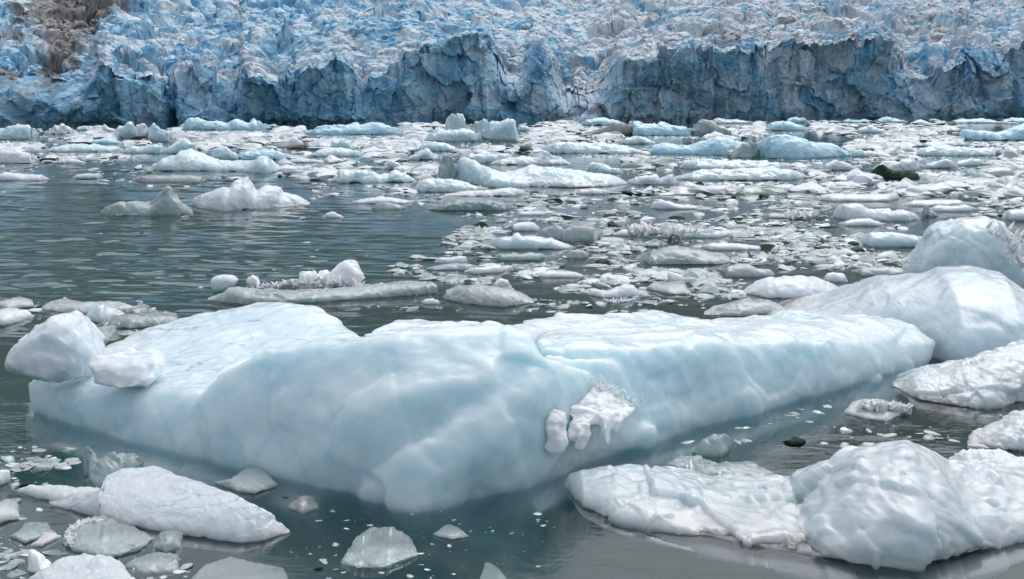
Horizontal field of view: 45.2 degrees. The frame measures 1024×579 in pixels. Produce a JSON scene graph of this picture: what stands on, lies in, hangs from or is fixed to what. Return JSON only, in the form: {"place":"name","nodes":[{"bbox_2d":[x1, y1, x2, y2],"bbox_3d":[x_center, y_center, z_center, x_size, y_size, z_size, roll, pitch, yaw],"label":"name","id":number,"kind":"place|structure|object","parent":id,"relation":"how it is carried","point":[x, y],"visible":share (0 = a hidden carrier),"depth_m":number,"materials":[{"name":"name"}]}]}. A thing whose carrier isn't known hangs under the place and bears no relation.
{"place":"outdoors","nodes":[
{"label":"outdoors","id":0,"kind":"place"},
{"bbox_2d":[0,0,1023,126],"bbox_3d":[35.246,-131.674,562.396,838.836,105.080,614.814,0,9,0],"label":"glacier","id":1,"kind":"object","parent":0,"point":[112,63],"visible":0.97,"depth_m":356.06,"materials":[{"name":"ice"}]},
{"bbox_2d":[0,120,1023,578],"bbox_3d":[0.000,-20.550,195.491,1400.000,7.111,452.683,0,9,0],"label":"water","id":2,"kind":"structure","parent":0,"point":[52,234],"depth_m":77.25,"materials":[{"name":"liquid"}]},
{"bbox_2d":[0,499,19,529],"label":"ice floe","id":3,"kind":"object","parent":2,"relation":"on","point":[9,512],"visible":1,"depth_m":17.81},
{"bbox_2d":[0,296,34,309],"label":"ice floe","id":4,"kind":"object","parent":2,"relation":"on","point":[19,302],"visible":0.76,"depth_m":35.98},
{"bbox_2d":[0,308,35,329],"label":"ice floe","id":5,"kind":"object","parent":2,"relation":"on","point":[11,317],"visible":1,"depth_m":33.64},
{"bbox_2d":[0,124,38,139],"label":"iceberg","id":6,"kind":"object","parent":2,"relation":"on","point":[20,132],"visible":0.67,"depth_m":189.76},
{"bbox_2d":[0,150,38,165],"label":"ice floe","id":7,"kind":"object","parent":2,"relation":"on","point":[11,157],"visible":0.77,"depth_m":118.35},
{"bbox_2d":[0,172,49,182],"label":"ice floe","id":8,"kind":"object","parent":2,"relation":"on","point":[7,176],"visible":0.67,"depth_m":92.60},
{"bbox_2d":[10,521,55,547],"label":"ice floe","id":9,"kind":"object","parent":2,"relation":"on","point":[27,539],"visible":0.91,"depth_m":17.12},
{"bbox_2d":[28,549,51,578],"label":"ice chunk","id":10,"kind":"object","parent":2,"relation":"on","point":[38,561],"visible":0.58,"depth_m":15.86,"materials":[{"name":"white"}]},
{"bbox_2d":[30,532,61,550],"bbox_3d":[-6.419,3.464,16.951,0.281,0.141,0.535,2,9,11],"label":"ice chunk","id":11,"kind":"object","parent":2,"relation":"on","point":[44,541],"visible":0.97,"depth_m":16.87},
{"bbox_2d":[17,484,99,508],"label":"ice floe","id":12,"kind":"object","parent":2,"relation":"on","point":[45,495],"visible":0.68,"depth_m":18.75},
{"bbox_2d":[29,553,134,578],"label":"ice floe","id":13,"kind":"object","parent":2,"relation":"on","point":[89,566],"visible":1,"depth_m":15.29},
{"bbox_2d":[45,143,122,151],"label":"ice floe","id":14,"kind":"object","parent":2,"relation":"on","point":[82,147],"visible":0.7,"depth_m":144.88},
{"bbox_2d":[40,297,136,314],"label":"ice floe","id":15,"kind":"object","parent":2,"relation":"on","point":[61,306],"visible":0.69,"depth_m":35.41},
{"bbox_2d":[85,304,125,326],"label":"ice floe","id":16,"kind":"object","parent":2,"relation":"on","point":[97,314],"visible":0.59,"depth_m":33.74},
{"bbox_2d":[62,514,153,561],"bbox_3d":[-5.689,3.434,17.016,1.867,0.284,1.094,8,12,44],"label":"ice floe","id":17,"kind":"object","parent":2,"relation":"on","point":[105,538],"visible":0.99,"depth_m":16.97,"materials":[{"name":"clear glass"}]},
{"bbox_2d":[97,325,123,346],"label":"ice floe","id":18,"kind":"object","parent":2,"relation":"on","point":[110,333],"visible":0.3,"depth_m":31.69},
{"bbox_2d":[83,446,144,487],"bbox_3d":[-6.382,2.894,19.785,0.982,0.704,0.910,-3,9,-18],"label":"ice chunk","id":19,"kind":"object","parent":2,"relation":"on","point":[98,482],"visible":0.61,"depth_m":19.83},
{"bbox_2d":[114,121,138,138],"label":"iceberg","id":20,"kind":"object","parent":2,"relation":"on","point":[128,130],"visible":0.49,"depth_m":193.68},
{"bbox_2d":[98,311,179,332],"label":"ice floe","id":21,"kind":"object","parent":2,"relation":"on","point":[137,319],"visible":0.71,"depth_m":33.61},
{"bbox_2d":[122,144,165,153],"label":"ice floe","id":22,"kind":"object","parent":2,"relation":"on","point":[153,149],"visible":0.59,"depth_m":140.21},
{"bbox_2d":[100,185,192,224],"bbox_3d":[-19.642,-4.507,65.392,5.076,2.081,2.238,0,9,0],"label":"ice floe","id":23,"kind":"object","parent":2,"relation":"on","point":[163,203],"visible":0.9,"depth_m":64.70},
{"bbox_2d":[124,551,178,578],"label":"ice floe","id":24,"kind":"object","parent":2,"relation":"on","point":[140,570],"visible":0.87,"depth_m":16.07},
{"bbox_2d":[147,123,173,141],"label":"iceberg","id":25,"kind":"object","parent":2,"relation":"on","point":[155,133],"visible":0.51,"depth_m":178.53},
{"bbox_2d":[152,530,184,560],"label":"ice floe","id":26,"kind":"object","parent":2,"relation":"on","point":[165,545],"visible":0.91,"depth_m":16.71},
{"bbox_2d":[49,466,289,553],"bbox_3d":[-5.045,3.217,17.990,3.907,0.583,1.890,8,12,42],"label":"ice floe","id":27,"kind":"object","parent":2,"relation":"on","point":[153,502],"visible":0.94,"depth_m":17.58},
{"bbox_2d":[132,175,211,186],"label":"ice floe","id":28,"kind":"object","parent":2,"relation":"on","point":[178,178],"visible":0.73,"depth_m":90.85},
{"bbox_2d":[164,137,197,153],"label":"ice floe","id":29,"kind":"object","parent":2,"relation":"on","point":[184,143],"visible":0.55,"depth_m":140.26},
{"bbox_2d":[151,148,279,174],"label":"iceberg","id":30,"kind":"object","parent":2,"relation":"on","point":[190,159],"visible":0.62,"depth_m":105.38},
{"bbox_2d":[210,145,238,159],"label":"ice floe","id":31,"kind":"object","parent":2,"relation":"on","point":[219,152],"visible":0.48,"depth_m":124.79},
{"bbox_2d":[179,117,270,129],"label":"iceberg","id":32,"kind":"object","parent":2,"relation":"on","point":[196,123],"visible":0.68,"depth_m":253.27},
{"bbox_2d":[191,556,287,578],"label":"ice floe","id":33,"kind":"object","parent":2,"relation":"on","point":[228,567],"visible":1,"depth_m":16.06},
{"bbox_2d":[215,467,277,498],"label":"ice floe","id":34,"kind":"object","parent":2,"relation":"on","point":[249,484],"visible":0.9,"depth_m":19.24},
{"bbox_2d":[191,176,309,220],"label":"ice floe","id":35,"kind":"object","parent":2,"relation":"on","point":[240,194],"visible":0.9,"depth_m":68.57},
{"bbox_2d":[238,148,288,159],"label":"ice floe","id":36,"kind":"object","parent":2,"relation":"on","point":[272,154],"visible":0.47,"depth_m":125.84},
{"bbox_2d":[288,495,318,517],"bbox_3d":[-3.159,3.276,18.695,0.469,0.203,0.937,0,9,0],"label":"ice chunk","id":37,"kind":"object","parent":2,"relation":"on","point":[303,506],"visible":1,"depth_m":18.53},
{"bbox_2d":[208,281,437,309],"bbox_3d":[-5.734,0.219,37.867,7.064,0.811,2.201,-2,9,-15],"label":"ice floe","id":38,"kind":"object","parent":2,"relation":"on","point":[364,295],"visible":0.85,"depth_m":37.67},
{"bbox_2d":[210,274,237,292],"bbox_3d":[-9.182,-0.218,39.266,0.856,0.540,0.934,0,9,0],"label":"ice boulder","id":39,"kind":"object","parent":38,"relation":"on","point":[221,283],"visible":0.94,"depth_m":38.87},
{"bbox_2d":[246,275,299,288],"bbox_3d":[-7.710,-0.213,39.699,1.866,0.480,0.606,2,9,13],"label":"ice rubble","id":40,"kind":"object","parent":38,"relation":"on","point":[252,281],"visible":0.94,"depth_m":39.61,"materials":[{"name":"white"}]},
{"bbox_2d":[296,260,364,288],"bbox_3d":[-5.888,-0.383,39.813,2.318,1.090,1.506,0,9,0],"label":"ice rubble","id":41,"kind":"object","parent":38,"relation":"on","point":[347,273],"visible":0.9,"depth_m":39.52,"materials":[{"name":"white"}]},
{"bbox_2d":[307,147,363,156],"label":"ice floe","id":42,"kind":"object","parent":2,"relation":"on","point":[335,152],"visible":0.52,"depth_m":132.10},
{"bbox_2d":[302,122,403,134],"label":"iceberg","id":43,"kind":"object","parent":2,"relation":"on","point":[368,128],"visible":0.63,"depth_m":219.94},
{"bbox_2d":[327,169,415,188],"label":"ice floe","id":44,"kind":"object","parent":2,"relation":"on","point":[353,175],"visible":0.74,"depth_m":90.36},
{"bbox_2d":[341,526,418,576],"bbox_3d":[-1.753,3.528,16.729,1.008,0.204,1.885,0,9,0],"label":"ice floe","id":45,"kind":"object","parent":2,"relation":"on","point":[394,556],"visible":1,"depth_m":16.49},
{"bbox_2d":[350,196,414,206],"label":"ice floe","id":46,"kind":"object","parent":2,"relation":"on","point":[378,199],"visible":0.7,"depth_m":72.47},
{"bbox_2d":[408,148,441,159],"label":"ice floe","id":47,"kind":"object","parent":2,"relation":"on","point":[426,154],"visible":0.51,"depth_m":124.94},
{"bbox_2d":[417,141,459,150],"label":"ice floe","id":48,"kind":"object","parent":2,"relation":"on","point":[436,146],"visible":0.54,"depth_m":147.10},
{"bbox_2d":[435,153,456,179],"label":"ice floe","id":49,"kind":"object","parent":2,"relation":"on","point":[447,170],"visible":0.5,"depth_m":90.59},
{"bbox_2d":[413,178,487,193],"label":"ice floe","id":50,"kind":"object","parent":2,"relation":"on","point":[437,185],"visible":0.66,"depth_m":81.51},
{"bbox_2d":[433,524,468,542],"bbox_3d":[-0.910,3.438,17.324,0.453,0.120,0.671,-4,10,-23],"label":"ice chunk","id":51,"kind":"object","parent":2,"relation":"on","point":[454,539],"visible":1,"depth_m":17.24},
{"bbox_2d":[434,256,467,264],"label":"ice floe","id":52,"kind":"object","parent":2,"relation":"on","point":[448,260],"visible":0.66,"depth_m":45.59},
{"bbox_2d":[426,263,477,272],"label":"ice floe","id":53,"kind":"object","parent":2,"relation":"on","point":[453,267],"visible":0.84,"depth_m":43.99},
{"bbox_2d":[425,128,481,141],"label":"ice floe","id":54,"kind":"object","parent":2,"relation":"on","point":[455,135],"visible":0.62,"depth_m":180.38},
{"bbox_2d":[428,197,517,214],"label":"ice floe","id":55,"kind":"object","parent":2,"relation":"on","point":[472,204],"visible":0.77,"depth_m":67.67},
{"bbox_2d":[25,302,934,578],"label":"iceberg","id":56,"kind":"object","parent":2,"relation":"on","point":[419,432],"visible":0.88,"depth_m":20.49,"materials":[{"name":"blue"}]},
{"bbox_2d":[5,310,104,382],"bbox_3d":[-8.738,1.087,23.600,1.537,1.256,1.967,0,9,0],"label":"ice boulder","id":57,"kind":"object","parent":56,"relation":"on","point":[60,348],"visible":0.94,"depth_m":22.93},
{"bbox_2d":[87,347,164,387],"bbox_3d":[-7.071,1.451,22.774,1.345,0.539,1.630,0,9,0],"label":"ice block","id":58,"kind":"object","parent":56,"relation":"on","point":[128,367],"depth_m":22.27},
{"bbox_2d":[445,113,519,140],"bbox_3d":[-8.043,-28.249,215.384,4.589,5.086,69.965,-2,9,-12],"label":"iceberg","id":59,"kind":"object","parent":2,"relation":"on","point":[505,130],"visible":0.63,"depth_m":185.07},
{"bbox_2d":[444,187,525,199],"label":"ice floe","id":60,"kind":"object","parent":2,"relation":"on","point":[509,191],"visible":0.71,"depth_m":78.15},
{"bbox_2d":[444,285,533,312],"bbox_3d":[-0.781,0.221,37.327,3.065,0.715,2.122,5,10,31],"label":"ice floe","id":61,"kind":"object","parent":2,"relation":"on","point":[490,298],"visible":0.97,"depth_m":36.62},
{"bbox_2d":[465,153,512,162],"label":"ice floe","id":62,"kind":"object","parent":2,"relation":"on","point":[484,157],"visible":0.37,"depth_m":119.17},
{"bbox_2d":[464,265,514,276],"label":"ice floe","id":63,"kind":"object","parent":2,"relation":"on","point":[491,270],"visible":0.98,"depth_m":43.20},
{"bbox_2d":[480,562,505,578],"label":"ice chunk","id":64,"kind":"object","parent":2,"relation":"on","point":[489,571],"visible":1,"depth_m":16.32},
{"bbox_2d":[0,119,1023,578],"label":"brash ice","id":65,"kind":"structure","parent":2,"relation":"on","point":[804,243],"depth_m":67.71,"materials":[{"name":"ice"}]},
{"bbox_2d":[494,252,545,263],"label":"ice floe","id":66,"kind":"object","parent":2,"relation":"on","point":[513,258],"visible":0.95,"depth_m":46.53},
{"bbox_2d":[510,222,540,234],"bbox_3d":[0.621,-2.892,57.561,1.473,0.607,1.540,0,9,0],"label":"ice chunk","id":67,"kind":"object","parent":2,"relation":"on","point":[526,226],"visible":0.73,"depth_m":57.00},
{"bbox_2d":[489,151,570,164],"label":"ice floe","id":68,"kind":"object","parent":2,"relation":"on","point":[545,158],"visible":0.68,"depth_m":115.58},
{"bbox_2d":[489,233,573,253],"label":"ice floe","id":69,"kind":"object","parent":2,"relation":"on","point":[516,241],"visible":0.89,"depth_m":50.12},
{"bbox_2d":[456,157,627,195],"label":"iceberg","id":70,"kind":"object","parent":2,"relation":"on","point":[468,170],"visible":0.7,"depth_m":87.00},
{"bbox_2d":[536,270,584,280],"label":"ice floe","id":71,"kind":"object","parent":2,"relation":"on","point":[552,275],"visible":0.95,"depth_m":42.13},
{"bbox_2d":[566,249,589,262],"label":"ice chunk","id":72,"kind":"object","parent":2,"relation":"on","point":[579,254],"visible":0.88,"depth_m":47.09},
{"bbox_2d":[556,224,600,247],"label":"ice floe","id":73,"kind":"object","parent":2,"relation":"on","point":[574,234],"visible":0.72,"depth_m":52.67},
{"bbox_2d":[541,141,641,153],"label":"iceberg","id":74,"kind":"object","parent":2,"relation":"on","point":[570,147],"visible":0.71,"depth_m":140.51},
{"bbox_2d":[580,117,625,124],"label":"iceberg","id":75,"kind":"object","parent":2,"relation":"on","point":[600,121],"visible":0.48,"depth_m":299.03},
{"bbox_2d":[584,162,622,173],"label":"ice floe","id":76,"kind":"object","parent":2,"relation":"on","point":[593,167],"visible":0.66,"depth_m":101.86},
{"bbox_2d":[589,285,640,303],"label":"ice floe","id":77,"kind":"object","parent":2,"relation":"on","point":[622,294],"visible":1,"depth_m":37.82,"materials":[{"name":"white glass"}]},
{"bbox_2d":[588,121,691,135],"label":"iceberg","id":78,"kind":"object","parent":2,"relation":"on","point":[641,128],"visible":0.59,"depth_m":212.45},
{"bbox_2d":[627,174,677,184],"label":"ice floe","id":79,"kind":"object","parent":2,"relation":"on","point":[655,179],"visible":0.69,"depth_m":88.07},
{"bbox_2d":[646,281,691,297],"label":"ice floe","id":80,"kind":"object","parent":2,"relation":"on","point":[678,289],"visible":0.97,"depth_m":38.83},
{"bbox_2d":[650,200,702,210],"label":"ice floe","id":81,"kind":"object","parent":2,"relation":"on","point":[660,204],"visible":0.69,"depth_m":68.57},
{"bbox_2d":[613,220,741,243],"bbox_3d":[7.501,-2.599,54.731,6.023,1.124,3.487,0,9,0],"label":"ice floe","id":82,"kind":"object","parent":2,"relation":"on","point":[665,230],"visible":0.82,"depth_m":54.18,"materials":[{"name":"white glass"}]},
{"bbox_2d":[636,245,731,270],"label":"ice floe","id":83,"kind":"object","parent":2,"relation":"on","point":[692,257],"visible":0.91,"depth_m":45.73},
{"bbox_2d":[649,136,745,154],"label":"iceberg","id":84,"kind":"object","parent":2,"relation":"on","point":[718,145],"visible":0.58,"depth_m":138.05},
{"bbox_2d":[691,433,730,464],"bbox_3d":[3.446,2.747,21.163,0.716,0.533,0.665,0,9,0],"label":"ice chunk","id":85,"kind":"object","parent":2,"relation":"on","point":[724,455],"visible":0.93,"depth_m":21.21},
{"bbox_2d":[692,119,731,134],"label":"iceberg","id":86,"kind":"object","parent":2,"relation":"on","point":[702,126],"visible":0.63,"depth_m":216.82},
{"bbox_2d":[665,455,773,475],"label":"ice floe","id":87,"kind":"object","parent":2,"relation":"on","point":[704,468],"visible":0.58,"depth_m":20.34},
{"bbox_2d":[700,243,760,252],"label":"ice floe","id":88,"kind":"object","parent":2,"relation":"on","point":[719,247],"visible":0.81,"depth_m":49.86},
{"bbox_2d":[680,159,791,169],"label":"ice floe","id":89,"kind":"object","parent":2,"relation":"on","point":[695,164],"visible":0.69,"depth_m":107.75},
{"bbox_2d":[675,167,806,180],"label":"ice floe","id":90,"kind":"object","parent":2,"relation":"on","point":[762,173],"visible":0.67,"depth_m":93.42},
{"bbox_2d":[726,140,758,157],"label":"ice floe","id":91,"kind":"object","parent":2,"relation":"on","point":[750,149],"visible":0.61,"depth_m":130.44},
{"bbox_2d":[704,298,785,317],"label":"ice floe","id":92,"kind":"object","parent":2,"relation":"on","point":[744,307],"visible":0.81,"depth_m":34.90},
{"bbox_2d":[719,263,774,281],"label":"ice floe","id":93,"kind":"object","parent":2,"relation":"on","point":[743,271],"visible":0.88,"depth_m":42.23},
{"bbox_2d":[766,121,808,130],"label":"iceberg","id":94,"kind":"object","parent":2,"relation":"on","point":[784,125],"visible":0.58,"depth_m":246.34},
{"bbox_2d":[744,275,837,302],"bbox_3d":[9.052,-0.030,38.762,3.556,0.814,2.593,-2,9,-15],"label":"ice floe","id":95,"kind":"object","parent":2,"relation":"on","point":[779,289],"visible":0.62,"depth_m":38.10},
{"bbox_2d":[762,209,819,220],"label":"ice floe","id":96,"kind":"object","parent":2,"relation":"on","point":[797,214],"visible":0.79,"depth_m":62.72,"materials":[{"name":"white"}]},
{"bbox_2d":[564,439,1023,578],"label":"iceberg","id":97,"kind":"object","parent":2,"relation":"on","point":[902,509],"visible":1,"depth_m":17.18,"materials":[{"name":"ice"}]},
{"bbox_2d":[756,134,849,158],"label":"iceberg","id":98,"kind":"object","parent":2,"relation":"on","point":[784,146],"visible":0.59,"depth_m":128.62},
{"bbox_2d":[789,181,827,195],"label":"brash chunk","id":99,"kind":"object","parent":2,"relation":"on","point":[806,186],"visible":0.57,"depth_m":81.94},
{"bbox_2d":[823,272,847,285],"bbox_3d":[10.887,-0.351,41.257,0.833,0.457,0.842,0,9,0],"label":"ice chunk","id":100,"kind":"object","parent":2,"relation":"on","point":[837,278],"visible":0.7,"depth_m":40.98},
{"bbox_2d":[821,160,858,169],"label":"ice floe","id":101,"kind":"object","parent":2,"relation":"on","point":[836,165],"visible":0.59,"depth_m":106.60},
{"bbox_2d":[818,193,898,201],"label":"ice floe","id":102,"kind":"object","parent":2,"relation":"on","point":[833,197],"visible":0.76,"depth_m":74.09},
{"bbox_2d":[838,218,884,228],"bbox_3d":[17.221,-3.243,59.930,2.352,0.502,1.496,0,9,0],"label":"ice chunk","id":103,"kind":"object","parent":2,"relation":"on","point":[865,222],"visible":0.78,"depth_m":59.40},
{"bbox_2d":[832,203,919,228],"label":"ice floe","id":104,"kind":"object","parent":2,"relation":"on","point":[846,212],"visible":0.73,"depth_m":61.67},
{"bbox_2d":[852,265,903,278],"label":"ice floe","id":105,"kind":"object","parent":2,"relation":"on","point":[867,272],"visible":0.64,"depth_m":42.61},
{"bbox_2d":[843,398,913,425],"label":"ice floe","id":106,"kind":"object","parent":2,"relation":"on","point":[882,412],"visible":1,"depth_m":23.59,"materials":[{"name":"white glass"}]},
{"bbox_2d":[860,232,921,251],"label":"ice floe","id":107,"kind":"object","parent":2,"relation":"on","point":[893,240],"visible":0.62,"depth_m":50.81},
{"bbox_2d":[870,164,919,178],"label":"rock","id":108,"kind":"object","parent":2,"relation":"on","point":[883,171],"visible":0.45,"depth_m":96.00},
{"bbox_2d":[873,159,922,170],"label":"ice floe","id":109,"kind":"object","parent":2,"relation":"on","point":[906,164],"visible":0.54,"depth_m":105.36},
{"bbox_2d":[777,265,1023,364],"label":"iceberg","id":110,"kind":"object","parent":2,"relation":"on","point":[958,312],"visible":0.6,"depth_m":29.93,"materials":[{"name":"ice"}]},
{"bbox_2d":[901,199,969,205],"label":"ice floe","id":111,"kind":"object","parent":2,"relation":"on","point":[945,202],"visible":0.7,"depth_m":70.53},
{"bbox_2d":[923,159,956,167],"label":"ice floe","id":112,"kind":"object","parent":2,"relation":"on","point":[945,163],"visible":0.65,"depth_m":109.77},
{"bbox_2d":[930,204,974,212],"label":"ice floe","id":113,"kind":"object","parent":2,"relation":"on","point":[955,208],"visible":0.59,"depth_m":67.04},
{"bbox_2d":[892,339,1023,417],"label":"ice floe","id":114,"kind":"object","parent":2,"relation":"on","point":[987,383],"visible":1,"depth_m":24.93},
{"bbox_2d":[914,144,1001,155],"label":"ice floe","id":115,"kind":"object","parent":2,"relation":"on","point":[940,150],"visible":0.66,"depth_m":134.19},
{"bbox_2d":[899,216,1023,288],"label":"iceberg","id":116,"kind":"object","parent":2,"relation":"on","point":[986,242],"visible":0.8,"depth_m":40.00,"materials":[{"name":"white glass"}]},
{"bbox_2d":[948,448,1023,464],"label":"ice floe","id":117,"kind":"object","parent":2,"relation":"on","point":[997,456],"visible":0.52,"depth_m":20.23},
{"bbox_2d":[959,123,1023,139],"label":"iceberg","id":118,"kind":"object","parent":2,"relation":"on","point":[1015,133],"visible":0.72,"depth_m":186.40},
{"bbox_2d":[967,410,1023,456],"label":"ice floe","id":119,"kind":"object","parent":2,"relation":"on","point":[1005,433],"visible":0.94,"depth_m":21.63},
{"bbox_2d":[1002,208,1023,224],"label":"ice floe","id":120,"kind":"object","parent":2,"relation":"on","point":[1016,215],"visible":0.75,"depth_m":61.90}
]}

